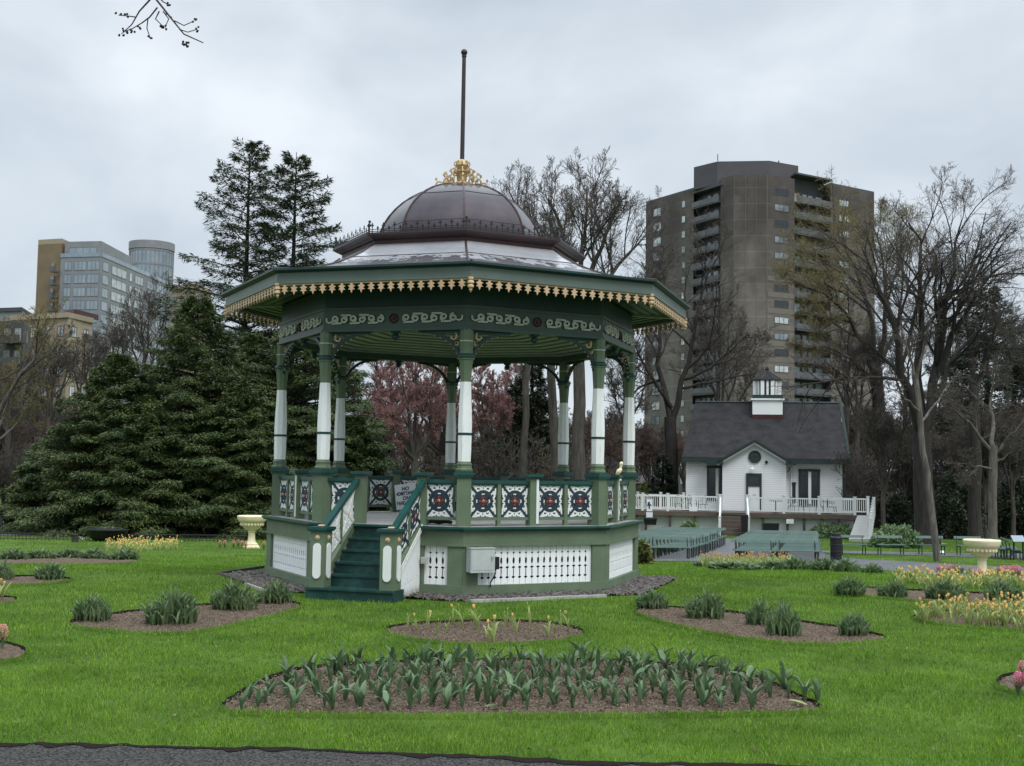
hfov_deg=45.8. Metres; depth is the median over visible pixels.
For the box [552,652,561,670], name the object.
tulip plant
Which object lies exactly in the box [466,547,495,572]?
utility box
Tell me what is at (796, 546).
green bench
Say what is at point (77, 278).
window
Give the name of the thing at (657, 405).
window
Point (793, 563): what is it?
tulip clump
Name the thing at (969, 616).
tulip
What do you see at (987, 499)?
bare shrub
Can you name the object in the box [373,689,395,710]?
tulip plant
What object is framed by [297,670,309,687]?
tulip plant
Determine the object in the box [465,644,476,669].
tulip plant
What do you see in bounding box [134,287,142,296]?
window
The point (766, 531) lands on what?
green bench
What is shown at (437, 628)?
tulip
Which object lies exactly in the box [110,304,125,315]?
window
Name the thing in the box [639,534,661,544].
green bench
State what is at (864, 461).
bare shrub
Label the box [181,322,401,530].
yew tree
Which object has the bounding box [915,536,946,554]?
green bench
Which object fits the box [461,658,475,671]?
tulip plant
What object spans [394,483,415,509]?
notice board
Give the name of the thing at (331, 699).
tulip plant
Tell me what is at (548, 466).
bare shrub
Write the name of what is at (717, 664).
tulip plant
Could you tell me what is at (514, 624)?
tulip
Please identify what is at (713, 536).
green bench
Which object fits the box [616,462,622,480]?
bird statue
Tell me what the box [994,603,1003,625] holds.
tulip
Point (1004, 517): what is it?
evergreen bush
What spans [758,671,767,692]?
tulip plant
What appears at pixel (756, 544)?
green bench
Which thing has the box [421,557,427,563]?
outlet box
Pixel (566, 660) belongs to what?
tulip plant
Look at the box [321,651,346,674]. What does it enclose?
tulip plant
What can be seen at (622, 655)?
tulip plant
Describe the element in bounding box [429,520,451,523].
rolled cover
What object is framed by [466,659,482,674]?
tulip plant
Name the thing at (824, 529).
evergreen bush
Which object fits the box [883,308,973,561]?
leaning tree
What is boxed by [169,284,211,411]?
tan block
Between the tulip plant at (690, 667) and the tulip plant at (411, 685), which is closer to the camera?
the tulip plant at (411, 685)
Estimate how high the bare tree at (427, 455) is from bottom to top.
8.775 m
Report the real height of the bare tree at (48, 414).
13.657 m
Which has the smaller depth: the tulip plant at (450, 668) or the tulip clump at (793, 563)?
the tulip plant at (450, 668)
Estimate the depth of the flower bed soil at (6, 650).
14.52 m
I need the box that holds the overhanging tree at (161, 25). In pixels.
[115,0,203,47]
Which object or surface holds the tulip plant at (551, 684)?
on the flower bed soil at (513, 700)
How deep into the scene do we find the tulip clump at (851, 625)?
17.16 m
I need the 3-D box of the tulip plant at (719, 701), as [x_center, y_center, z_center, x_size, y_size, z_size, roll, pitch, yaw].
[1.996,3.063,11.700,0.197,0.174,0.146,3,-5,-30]
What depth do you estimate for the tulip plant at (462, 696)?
11.53 m
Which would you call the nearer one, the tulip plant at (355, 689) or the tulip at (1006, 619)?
the tulip plant at (355, 689)
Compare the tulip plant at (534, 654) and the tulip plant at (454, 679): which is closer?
the tulip plant at (454, 679)
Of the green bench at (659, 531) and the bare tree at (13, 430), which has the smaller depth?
the green bench at (659, 531)
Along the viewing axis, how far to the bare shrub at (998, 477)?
79.50 m
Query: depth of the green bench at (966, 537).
54.39 m
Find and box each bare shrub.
[0,440,25,505]
[0,462,23,505]
[1,435,38,474]
[16,435,35,462]
[390,451,410,475]
[394,448,437,482]
[418,450,437,497]
[424,452,490,509]
[425,447,438,474]
[455,440,491,474]
[471,432,518,499]
[472,425,550,503]
[528,436,571,513]
[529,447,572,513]
[532,447,590,479]
[541,441,605,478]
[586,453,619,478]
[604,449,639,492]
[605,448,642,501]
[828,439,889,514]
[845,448,895,514]
[845,450,877,514]
[862,460,896,512]
[871,468,912,508]
[877,474,912,518]
[889,451,936,501]
[891,478,913,525]
[933,467,963,492]
[981,482,1000,529]
[981,484,1000,525]
[986,467,1023,497]
[997,462,1023,493]
[997,466,1023,501]
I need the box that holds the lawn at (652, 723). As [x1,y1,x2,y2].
[0,469,1023,765]
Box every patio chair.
[698,497,708,511]
[799,499,809,513]
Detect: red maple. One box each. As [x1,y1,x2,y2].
[350,360,414,474]
[373,362,446,482]
[405,365,478,507]
[471,364,514,504]
[485,364,536,423]
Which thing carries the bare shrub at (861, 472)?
on the lawn at (652, 723)
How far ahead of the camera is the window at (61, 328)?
188.71 m
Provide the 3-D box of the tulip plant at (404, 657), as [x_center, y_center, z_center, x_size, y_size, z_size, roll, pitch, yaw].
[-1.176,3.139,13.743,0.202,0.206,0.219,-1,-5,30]
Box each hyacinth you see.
[0,624,13,647]
[1010,671,1023,696]
[1016,566,1022,578]
[1017,660,1023,680]
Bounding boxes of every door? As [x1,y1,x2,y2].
[472,550,493,570]
[748,486,759,509]
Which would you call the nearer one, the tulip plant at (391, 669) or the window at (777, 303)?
the tulip plant at (391, 669)
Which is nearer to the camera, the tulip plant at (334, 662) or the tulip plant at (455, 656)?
the tulip plant at (334, 662)
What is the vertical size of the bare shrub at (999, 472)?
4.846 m
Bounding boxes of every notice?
[646,512,652,516]
[647,499,651,510]
[689,507,696,510]
[786,519,793,523]
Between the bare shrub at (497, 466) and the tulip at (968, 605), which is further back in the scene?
the bare shrub at (497, 466)
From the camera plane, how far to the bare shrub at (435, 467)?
84.34 m
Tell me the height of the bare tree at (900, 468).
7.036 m
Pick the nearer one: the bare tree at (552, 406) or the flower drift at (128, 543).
the flower drift at (128, 543)
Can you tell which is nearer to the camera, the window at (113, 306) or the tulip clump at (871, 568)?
the tulip clump at (871, 568)
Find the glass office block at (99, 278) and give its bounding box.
[35,238,174,406]
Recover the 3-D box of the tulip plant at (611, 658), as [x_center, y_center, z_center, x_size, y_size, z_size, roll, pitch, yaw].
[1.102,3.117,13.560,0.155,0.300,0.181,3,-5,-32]
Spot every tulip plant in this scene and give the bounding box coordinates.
[236,684,251,710]
[244,680,258,699]
[252,688,273,706]
[254,678,275,702]
[257,673,280,693]
[277,653,297,681]
[277,678,296,697]
[279,682,307,702]
[281,669,294,688]
[285,688,304,708]
[295,671,307,685]
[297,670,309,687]
[299,653,317,678]
[301,659,317,670]
[305,665,316,688]
[305,671,321,696]
[311,671,323,695]
[316,677,332,706]
[317,682,343,709]
[319,656,336,675]
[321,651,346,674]
[325,664,334,680]
[331,642,343,673]
[332,678,342,692]
[334,651,349,664]
[336,671,349,686]
[339,683,354,700]
[340,680,371,707]
[343,652,362,666]
[345,660,356,677]
[346,666,372,686]
[348,664,362,682]
[349,644,364,667]
[352,654,365,666]
[353,678,358,704]
[356,657,380,677]
[366,662,387,679]
[367,677,380,692]
[367,678,393,700]
[369,654,387,668]
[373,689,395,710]
[378,655,395,665]
[378,673,389,682]
[381,656,401,684]
[382,677,391,696]
[385,645,399,658]
[392,655,414,679]
[394,674,405,694]
[396,663,425,689]
[397,669,411,686]
[397,684,423,708]
[401,652,418,668]
[403,648,417,662]
[403,674,416,692]
[408,658,424,674]
[410,685,429,703]
[418,663,448,687]
[418,682,442,703]
[420,640,434,669]
[420,658,440,674]
[423,681,442,706]
[427,648,443,662]
[427,679,435,689]
[429,643,447,666]
[430,654,453,672]
[433,682,462,707]
[437,661,444,674]
[439,664,452,684]
[439,673,450,688]
[443,656,457,674]
[444,677,468,699]
[449,646,461,667]
[449,672,458,686]
[450,643,472,664]
[456,681,473,708]
[459,660,473,686]
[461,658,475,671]
[461,670,476,690]
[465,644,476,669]
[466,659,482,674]
[474,653,487,679]
[474,668,484,701]
[475,646,503,670]
[481,672,494,683]
[482,666,504,684]
[482,672,494,703]
[491,683,511,701]
[493,653,500,671]
[493,677,506,693]
[497,681,510,707]
[498,654,514,677]
[499,663,514,679]
[499,669,524,699]
[504,640,517,666]
[507,679,531,702]
[510,659,528,670]
[511,663,524,693]
[511,669,530,687]
[513,644,534,660]
[515,652,523,668]
[518,690,532,709]
[524,675,538,694]
[526,657,539,678]
[527,653,538,664]
[530,647,547,660]
[531,665,539,688]
[531,666,545,697]
[535,647,547,673]
[538,664,560,682]
[544,676,564,688]
[544,685,559,706]
[545,685,560,703]
[546,654,552,667]
[551,656,564,675]
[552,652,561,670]
[555,648,581,667]
[556,645,575,671]
[557,676,578,693]
[561,662,577,682]
[562,689,577,707]
[565,682,585,696]
[568,640,592,658]
[571,666,584,685]
[576,647,594,667]
[576,666,587,687]
[576,668,595,683]
[578,658,585,670]
[581,681,593,697]
[583,677,599,693]
[585,645,600,663]
[585,660,600,678]
[585,687,597,703]
[592,677,616,699]
[594,662,613,680]
[595,644,609,667]
[596,675,617,688]
[599,647,612,675]
[605,680,620,703]
[607,649,619,674]
[609,664,622,678]
[610,656,622,676]
[612,688,625,706]
[613,644,632,673]
[618,688,633,703]
[623,664,650,686]
[623,677,634,693]
[625,656,643,675]
[627,647,635,667]
[632,680,645,704]
[633,652,643,668]
[634,677,659,699]
[636,673,648,681]
[641,645,663,674]
[644,665,667,686]
[646,671,659,692]
[650,661,665,673]
[651,643,674,663]
[652,649,673,668]
[656,676,670,700]
[657,659,679,680]
[657,672,672,683]
[660,680,673,705]
[669,666,680,682]
[670,670,688,692]
[671,678,688,706]
[676,648,688,669]
[679,662,689,680]
[680,651,699,680]
[684,648,695,660]
[688,670,705,691]
[691,680,729,705]
[692,660,703,672]
[694,677,702,697]
[695,653,717,670]
[695,667,717,676]
[695,672,716,701]
[706,669,718,693]
[710,691,729,709]
[711,655,727,672]
[712,682,730,696]
[715,655,730,674]
[719,675,729,695]
[722,660,730,681]
[727,662,740,678]
[727,665,756,688]
[730,675,735,694]
[731,672,746,703]
[732,657,751,672]
[736,681,769,709]
[737,672,747,685]
[742,670,756,689]
[745,685,762,704]
[755,665,770,682]
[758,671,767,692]
[764,660,799,689]
[764,672,781,697]
[782,678,794,697]
[791,678,813,698]
[806,676,825,700]
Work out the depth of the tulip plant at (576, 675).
12.78 m
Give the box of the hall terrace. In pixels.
[635,509,872,541]
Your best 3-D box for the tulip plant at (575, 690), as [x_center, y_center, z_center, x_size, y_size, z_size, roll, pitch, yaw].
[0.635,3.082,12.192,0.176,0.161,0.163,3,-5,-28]
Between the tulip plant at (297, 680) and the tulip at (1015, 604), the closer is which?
the tulip plant at (297, 680)
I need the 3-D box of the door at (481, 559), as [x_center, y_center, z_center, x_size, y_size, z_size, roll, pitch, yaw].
[-0.516,3.163,21.655,0.440,0.365,0.006,3,-5,-27]
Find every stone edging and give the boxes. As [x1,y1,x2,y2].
[244,583,266,590]
[469,594,606,602]
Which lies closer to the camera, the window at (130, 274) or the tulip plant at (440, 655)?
the tulip plant at (440, 655)
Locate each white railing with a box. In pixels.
[635,492,684,508]
[635,493,718,511]
[718,494,721,534]
[746,495,749,531]
[748,495,855,514]
[832,495,869,514]
[868,497,875,538]
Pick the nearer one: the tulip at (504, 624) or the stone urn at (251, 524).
the tulip at (504, 624)
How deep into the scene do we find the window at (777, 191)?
210.47 m
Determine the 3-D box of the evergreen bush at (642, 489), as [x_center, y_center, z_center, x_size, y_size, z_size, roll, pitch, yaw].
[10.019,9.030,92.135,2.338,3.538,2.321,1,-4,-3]
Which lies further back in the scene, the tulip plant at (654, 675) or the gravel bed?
the gravel bed
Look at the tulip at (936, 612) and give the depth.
19.45 m
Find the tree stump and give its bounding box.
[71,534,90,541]
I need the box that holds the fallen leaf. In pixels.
[789,699,806,704]
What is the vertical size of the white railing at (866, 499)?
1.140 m
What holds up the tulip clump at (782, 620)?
on the flower bed soil at (721, 629)
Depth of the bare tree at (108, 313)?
98.55 m
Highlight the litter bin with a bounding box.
[829,533,842,559]
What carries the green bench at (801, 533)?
on the plaza paving
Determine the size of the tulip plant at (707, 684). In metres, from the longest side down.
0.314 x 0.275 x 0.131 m
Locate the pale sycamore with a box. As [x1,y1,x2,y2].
[0,296,88,439]
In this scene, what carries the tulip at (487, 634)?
on the flower bed soil at (458, 635)
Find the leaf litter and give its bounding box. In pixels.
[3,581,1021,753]
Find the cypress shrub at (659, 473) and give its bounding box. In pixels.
[645,451,679,508]
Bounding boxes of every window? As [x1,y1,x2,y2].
[3,351,9,356]
[14,350,19,362]
[15,328,20,339]
[57,325,64,336]
[62,300,69,309]
[63,274,70,283]
[63,287,70,296]
[64,261,71,269]
[69,247,96,252]
[69,386,74,396]
[71,326,76,337]
[72,300,84,309]
[73,274,85,282]
[73,287,84,296]
[74,260,86,269]
[86,286,98,295]
[86,300,97,308]
[87,260,99,269]
[87,273,98,282]
[100,314,106,324]
[100,327,106,336]
[101,287,107,298]
[101,300,107,311]
[102,274,108,285]
[103,261,108,272]
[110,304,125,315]
[110,317,124,328]
[111,278,126,291]
[111,290,125,303]
[112,265,126,279]
[129,272,132,281]
[132,349,140,358]
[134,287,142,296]
[135,274,142,285]
[147,279,153,290]
[155,319,164,328]
[156,284,165,294]
[652,401,659,409]
[652,416,659,424]
[653,207,660,217]
[653,236,660,246]
[681,215,685,222]
[682,200,685,207]
[707,466,721,500]
[748,451,760,462]
[774,187,788,196]
[774,203,788,211]
[774,219,788,227]
[774,235,788,243]
[774,251,788,258]
[774,284,788,291]
[774,300,788,307]
[774,316,788,324]
[774,332,788,340]
[774,348,788,356]
[774,365,788,372]
[781,382,788,388]
[792,482,795,501]
[798,469,819,505]
[839,199,848,206]
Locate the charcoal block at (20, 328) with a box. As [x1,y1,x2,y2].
[0,320,30,465]
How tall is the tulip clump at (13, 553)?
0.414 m
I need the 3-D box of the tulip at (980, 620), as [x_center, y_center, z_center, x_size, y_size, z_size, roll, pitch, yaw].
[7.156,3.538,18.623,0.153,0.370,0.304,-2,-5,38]
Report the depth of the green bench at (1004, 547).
52.27 m
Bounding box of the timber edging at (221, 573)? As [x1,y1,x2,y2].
[217,565,265,588]
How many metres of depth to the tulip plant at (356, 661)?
13.55 m
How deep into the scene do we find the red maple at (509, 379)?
81.97 m
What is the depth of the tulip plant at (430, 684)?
12.12 m
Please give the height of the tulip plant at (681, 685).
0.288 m
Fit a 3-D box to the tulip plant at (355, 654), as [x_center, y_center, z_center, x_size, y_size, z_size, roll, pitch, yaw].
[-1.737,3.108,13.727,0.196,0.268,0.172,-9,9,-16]
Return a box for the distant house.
[636,460,665,506]
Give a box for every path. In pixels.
[0,745,686,765]
[1,530,266,538]
[822,550,1021,557]
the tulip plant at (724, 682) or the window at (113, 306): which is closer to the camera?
the tulip plant at (724, 682)
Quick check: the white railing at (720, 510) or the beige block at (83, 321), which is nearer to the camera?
the white railing at (720, 510)
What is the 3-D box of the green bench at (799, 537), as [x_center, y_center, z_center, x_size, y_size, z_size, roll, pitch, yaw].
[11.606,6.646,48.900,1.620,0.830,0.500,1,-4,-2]
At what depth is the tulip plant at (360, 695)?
11.43 m
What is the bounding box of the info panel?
[1010,535,1023,560]
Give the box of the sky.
[0,0,1023,470]
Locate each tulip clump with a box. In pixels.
[0,546,28,559]
[0,558,16,578]
[23,547,62,558]
[33,559,66,579]
[49,546,80,557]
[68,590,118,621]
[79,546,108,558]
[99,546,142,559]
[137,582,202,625]
[207,575,263,610]
[256,575,295,603]
[634,587,672,609]
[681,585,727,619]
[692,558,717,566]
[702,559,770,569]
[744,594,773,625]
[749,558,788,569]
[761,595,804,636]
[779,556,810,569]
[804,554,835,570]
[828,573,868,596]
[831,555,860,571]
[833,608,871,636]
[860,561,885,573]
[872,577,911,597]
[922,575,971,599]
[947,563,966,573]
[979,575,1022,600]
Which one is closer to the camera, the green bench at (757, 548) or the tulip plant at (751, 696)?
the tulip plant at (751, 696)
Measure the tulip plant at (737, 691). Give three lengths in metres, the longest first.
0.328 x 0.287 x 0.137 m
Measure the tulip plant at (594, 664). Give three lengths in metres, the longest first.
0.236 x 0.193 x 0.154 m
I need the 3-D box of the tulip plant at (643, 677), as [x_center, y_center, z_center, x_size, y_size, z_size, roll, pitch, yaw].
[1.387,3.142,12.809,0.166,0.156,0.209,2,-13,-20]
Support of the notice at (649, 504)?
attached to the white railing at (642, 501)
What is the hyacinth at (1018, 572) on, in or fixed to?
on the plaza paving
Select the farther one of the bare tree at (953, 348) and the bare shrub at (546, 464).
the bare tree at (953, 348)
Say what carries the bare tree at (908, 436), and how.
on the lawn at (652, 723)
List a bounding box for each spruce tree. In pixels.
[144,137,314,429]
[220,150,376,439]
[491,364,572,513]
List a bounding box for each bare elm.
[525,145,689,513]
[768,162,1023,545]
[768,167,936,527]
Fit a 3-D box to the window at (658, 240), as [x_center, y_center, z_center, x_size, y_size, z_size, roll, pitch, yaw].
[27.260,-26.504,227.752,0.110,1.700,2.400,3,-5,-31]
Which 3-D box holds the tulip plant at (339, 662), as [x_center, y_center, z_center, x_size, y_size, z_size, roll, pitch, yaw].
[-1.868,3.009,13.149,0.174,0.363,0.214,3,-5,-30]
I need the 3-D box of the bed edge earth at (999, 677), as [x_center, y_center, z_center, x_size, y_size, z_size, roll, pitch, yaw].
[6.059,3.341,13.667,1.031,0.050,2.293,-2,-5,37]
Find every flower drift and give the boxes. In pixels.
[103,534,184,552]
[696,551,792,566]
[889,563,1023,589]
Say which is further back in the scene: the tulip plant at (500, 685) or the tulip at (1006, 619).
the tulip at (1006, 619)
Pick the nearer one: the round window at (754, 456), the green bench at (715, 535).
the green bench at (715, 535)
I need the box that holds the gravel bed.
[224,569,677,600]
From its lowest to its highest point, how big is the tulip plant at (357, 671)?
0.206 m
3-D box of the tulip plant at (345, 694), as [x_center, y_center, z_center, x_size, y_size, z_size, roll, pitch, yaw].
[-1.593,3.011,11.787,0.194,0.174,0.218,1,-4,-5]
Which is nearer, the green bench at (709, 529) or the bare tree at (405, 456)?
the green bench at (709, 529)
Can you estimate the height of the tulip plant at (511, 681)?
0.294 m
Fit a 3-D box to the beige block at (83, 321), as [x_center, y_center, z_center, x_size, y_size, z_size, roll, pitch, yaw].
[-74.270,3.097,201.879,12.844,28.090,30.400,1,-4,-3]
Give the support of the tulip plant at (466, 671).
on the flower bed soil at (513, 700)
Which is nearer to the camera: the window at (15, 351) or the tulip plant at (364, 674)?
the tulip plant at (364, 674)
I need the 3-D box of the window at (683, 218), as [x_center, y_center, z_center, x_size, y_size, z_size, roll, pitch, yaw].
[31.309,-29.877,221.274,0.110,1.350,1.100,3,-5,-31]
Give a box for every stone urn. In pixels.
[237,515,266,547]
[963,539,1000,577]
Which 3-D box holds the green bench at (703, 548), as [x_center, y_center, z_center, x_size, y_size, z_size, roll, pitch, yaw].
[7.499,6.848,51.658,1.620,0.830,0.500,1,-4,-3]
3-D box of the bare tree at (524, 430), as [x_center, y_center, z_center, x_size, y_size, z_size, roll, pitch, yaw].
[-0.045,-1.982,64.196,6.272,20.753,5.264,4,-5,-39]
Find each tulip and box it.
[0,578,4,594]
[1,581,12,599]
[406,613,409,628]
[410,613,420,630]
[424,609,431,627]
[434,618,441,635]
[442,604,458,625]
[454,604,468,627]
[466,600,481,624]
[471,604,484,629]
[482,615,498,642]
[483,619,490,639]
[503,608,511,624]
[503,611,506,626]
[506,612,519,632]
[527,602,533,626]
[541,615,550,637]
[554,610,563,628]
[562,610,573,631]
[911,603,920,621]
[920,601,930,623]
[920,604,929,621]
[931,594,941,616]
[933,598,943,617]
[937,603,949,620]
[948,595,965,614]
[952,607,961,621]
[959,604,969,623]
[963,592,975,602]
[964,607,973,623]
[972,606,985,625]
[974,602,984,623]
[977,602,998,626]
[986,604,1001,626]
[991,613,996,626]
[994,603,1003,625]
[999,600,1013,625]
[1000,605,1012,626]
[1008,601,1023,622]
[1009,610,1023,626]
[1012,603,1023,621]
[1019,613,1023,628]
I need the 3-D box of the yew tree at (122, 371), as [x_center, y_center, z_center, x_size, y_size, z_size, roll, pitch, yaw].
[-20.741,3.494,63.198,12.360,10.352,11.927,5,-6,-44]
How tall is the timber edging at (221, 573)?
0.060 m
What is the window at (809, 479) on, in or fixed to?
in the garden hall
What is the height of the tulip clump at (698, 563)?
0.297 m
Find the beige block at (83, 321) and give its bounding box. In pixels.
[10,309,98,445]
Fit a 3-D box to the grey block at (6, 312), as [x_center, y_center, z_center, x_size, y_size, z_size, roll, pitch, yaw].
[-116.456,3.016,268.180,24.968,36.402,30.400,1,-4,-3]
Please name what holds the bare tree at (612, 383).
on the lawn at (652, 723)
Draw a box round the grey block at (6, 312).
[0,307,31,320]
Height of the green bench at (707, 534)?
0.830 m
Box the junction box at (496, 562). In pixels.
[490,557,499,586]
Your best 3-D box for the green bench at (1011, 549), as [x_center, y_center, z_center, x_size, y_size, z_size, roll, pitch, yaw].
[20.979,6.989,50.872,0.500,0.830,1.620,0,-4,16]
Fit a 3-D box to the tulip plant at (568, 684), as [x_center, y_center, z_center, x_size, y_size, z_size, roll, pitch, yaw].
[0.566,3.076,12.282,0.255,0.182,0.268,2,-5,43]
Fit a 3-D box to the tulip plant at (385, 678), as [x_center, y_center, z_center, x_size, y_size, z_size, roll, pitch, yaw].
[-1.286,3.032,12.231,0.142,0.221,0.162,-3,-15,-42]
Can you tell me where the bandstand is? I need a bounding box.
[221,49,690,602]
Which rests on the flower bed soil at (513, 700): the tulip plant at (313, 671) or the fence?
the tulip plant at (313, 671)
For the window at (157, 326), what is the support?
in the glass office block at (99, 278)
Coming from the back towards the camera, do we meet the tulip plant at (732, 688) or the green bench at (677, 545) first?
the green bench at (677, 545)
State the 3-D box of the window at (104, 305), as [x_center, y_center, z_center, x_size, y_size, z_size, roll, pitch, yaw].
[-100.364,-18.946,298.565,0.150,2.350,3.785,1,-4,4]
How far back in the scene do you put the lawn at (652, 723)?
14.21 m
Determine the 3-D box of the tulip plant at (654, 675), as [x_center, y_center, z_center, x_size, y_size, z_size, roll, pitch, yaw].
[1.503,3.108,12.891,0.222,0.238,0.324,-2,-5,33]
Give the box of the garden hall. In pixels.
[681,367,850,511]
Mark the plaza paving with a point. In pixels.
(728, 547)
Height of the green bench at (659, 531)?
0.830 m
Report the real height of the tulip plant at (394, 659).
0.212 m
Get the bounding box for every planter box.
[643,517,656,524]
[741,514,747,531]
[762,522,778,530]
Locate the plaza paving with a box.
[638,538,1023,580]
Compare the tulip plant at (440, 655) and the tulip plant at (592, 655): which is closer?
the tulip plant at (440, 655)
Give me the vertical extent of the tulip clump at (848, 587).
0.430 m
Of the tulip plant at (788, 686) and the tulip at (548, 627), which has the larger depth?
the tulip at (548, 627)
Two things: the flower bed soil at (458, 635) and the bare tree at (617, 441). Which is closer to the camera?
the flower bed soil at (458, 635)
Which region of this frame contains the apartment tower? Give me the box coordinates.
[644,154,874,493]
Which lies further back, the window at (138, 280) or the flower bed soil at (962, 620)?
the window at (138, 280)
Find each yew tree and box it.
[0,351,203,537]
[0,423,87,532]
[55,401,226,538]
[60,293,294,536]
[152,381,307,539]
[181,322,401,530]
[188,331,316,507]
[308,414,401,510]
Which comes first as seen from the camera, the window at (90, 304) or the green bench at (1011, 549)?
the green bench at (1011, 549)
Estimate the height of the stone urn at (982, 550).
0.942 m
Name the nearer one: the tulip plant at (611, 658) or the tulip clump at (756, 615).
the tulip plant at (611, 658)
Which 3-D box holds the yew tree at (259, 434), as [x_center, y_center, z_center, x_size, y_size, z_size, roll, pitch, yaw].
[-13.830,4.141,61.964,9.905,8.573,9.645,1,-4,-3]
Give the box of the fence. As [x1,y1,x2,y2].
[0,532,245,541]
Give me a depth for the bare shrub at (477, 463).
70.14 m
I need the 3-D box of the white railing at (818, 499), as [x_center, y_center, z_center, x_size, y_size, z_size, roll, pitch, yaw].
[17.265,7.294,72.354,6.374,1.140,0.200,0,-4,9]
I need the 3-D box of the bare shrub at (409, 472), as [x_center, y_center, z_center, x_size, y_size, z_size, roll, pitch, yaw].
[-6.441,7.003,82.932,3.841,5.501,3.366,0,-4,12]
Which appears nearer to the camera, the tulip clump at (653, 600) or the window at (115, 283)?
the tulip clump at (653, 600)
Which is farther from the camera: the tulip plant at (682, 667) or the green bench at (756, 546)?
the green bench at (756, 546)
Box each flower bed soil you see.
[0,557,136,562]
[0,597,15,602]
[0,643,25,658]
[1,576,68,583]
[71,602,299,631]
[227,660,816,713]
[388,621,581,642]
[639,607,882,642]
[865,587,1023,603]
[914,612,1022,628]
[998,674,1023,690]
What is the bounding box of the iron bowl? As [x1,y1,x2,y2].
[85,528,128,540]
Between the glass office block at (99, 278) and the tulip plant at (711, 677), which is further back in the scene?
the glass office block at (99, 278)
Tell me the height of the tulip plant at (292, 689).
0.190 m
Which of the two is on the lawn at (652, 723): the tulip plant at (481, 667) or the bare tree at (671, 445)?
the bare tree at (671, 445)
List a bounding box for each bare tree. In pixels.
[0,353,47,501]
[0,402,32,454]
[0,415,32,466]
[0,429,31,464]
[13,320,90,435]
[13,397,71,445]
[29,406,80,441]
[34,405,100,443]
[58,329,123,453]
[79,308,144,408]
[102,271,183,375]
[355,402,413,459]
[392,429,435,475]
[408,405,483,465]
[418,448,438,471]
[471,406,527,467]
[483,158,573,512]
[535,402,590,459]
[547,365,557,513]
[569,400,639,457]
[570,415,642,479]
[604,339,667,427]
[604,436,642,465]
[605,208,775,502]
[605,413,656,463]
[635,421,664,485]
[635,423,682,486]
[635,426,657,475]
[651,293,779,400]
[655,432,685,472]
[663,428,685,508]
[814,292,881,443]
[824,325,896,514]
[834,388,896,464]
[843,424,865,458]
[845,390,940,527]
[850,427,897,467]
[865,297,952,433]
[878,435,933,494]
[887,424,934,468]
[905,286,1023,495]
[911,388,983,472]
[924,294,1023,538]
[924,309,979,408]
[924,344,1023,550]
[929,419,969,475]
[943,412,1023,538]
[978,305,1023,468]
[981,396,1023,539]
[985,400,1023,524]
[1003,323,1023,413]
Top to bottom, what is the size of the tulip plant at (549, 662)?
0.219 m
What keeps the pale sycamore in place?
on the lawn at (652, 723)
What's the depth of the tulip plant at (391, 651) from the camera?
13.66 m
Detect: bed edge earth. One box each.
[0,595,18,605]
[0,640,29,663]
[1,575,74,586]
[2,559,139,564]
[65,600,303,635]
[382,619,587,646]
[830,587,1008,606]
[910,608,1023,632]
[992,671,1023,695]
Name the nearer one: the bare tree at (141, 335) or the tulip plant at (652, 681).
the tulip plant at (652, 681)
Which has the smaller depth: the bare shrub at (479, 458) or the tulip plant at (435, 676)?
the tulip plant at (435, 676)
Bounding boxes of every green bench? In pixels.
[638,533,666,552]
[638,536,650,547]
[639,531,674,542]
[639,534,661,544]
[642,531,676,540]
[644,530,678,539]
[649,536,692,558]
[654,528,686,529]
[657,535,698,556]
[657,536,695,557]
[662,535,701,555]
[664,534,704,553]
[668,533,707,553]
[673,533,709,552]
[674,532,711,551]
[678,531,714,550]
[680,530,715,549]
[683,530,718,548]
[686,529,721,547]
[688,528,723,546]
[691,528,725,545]
[693,527,725,544]
[731,539,777,556]
[732,538,776,557]
[736,537,777,556]
[737,536,778,556]
[737,538,777,556]
[740,535,778,555]
[742,536,778,556]
[744,534,779,551]
[745,533,780,542]
[749,531,782,533]
[775,540,821,561]
[776,539,821,554]
[777,538,821,549]
[778,537,820,555]
[779,536,819,546]
[781,535,820,545]
[781,538,821,557]
[782,534,821,553]
[783,533,820,542]
[783,536,820,555]
[784,532,820,541]
[793,534,820,543]
[841,535,867,554]
[875,535,903,554]
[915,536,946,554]
[953,536,980,554]
[989,538,1004,558]
[994,537,1009,557]
[1000,537,1015,555]
[1003,538,1020,559]
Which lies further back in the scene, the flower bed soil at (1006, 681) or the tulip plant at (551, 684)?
the flower bed soil at (1006, 681)
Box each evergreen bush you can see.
[635,480,649,507]
[638,538,655,564]
[679,519,699,526]
[809,521,852,538]
[866,523,923,548]
[876,487,913,530]
[934,468,987,539]
[997,476,1023,538]
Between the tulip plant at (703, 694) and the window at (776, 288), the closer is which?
the tulip plant at (703, 694)

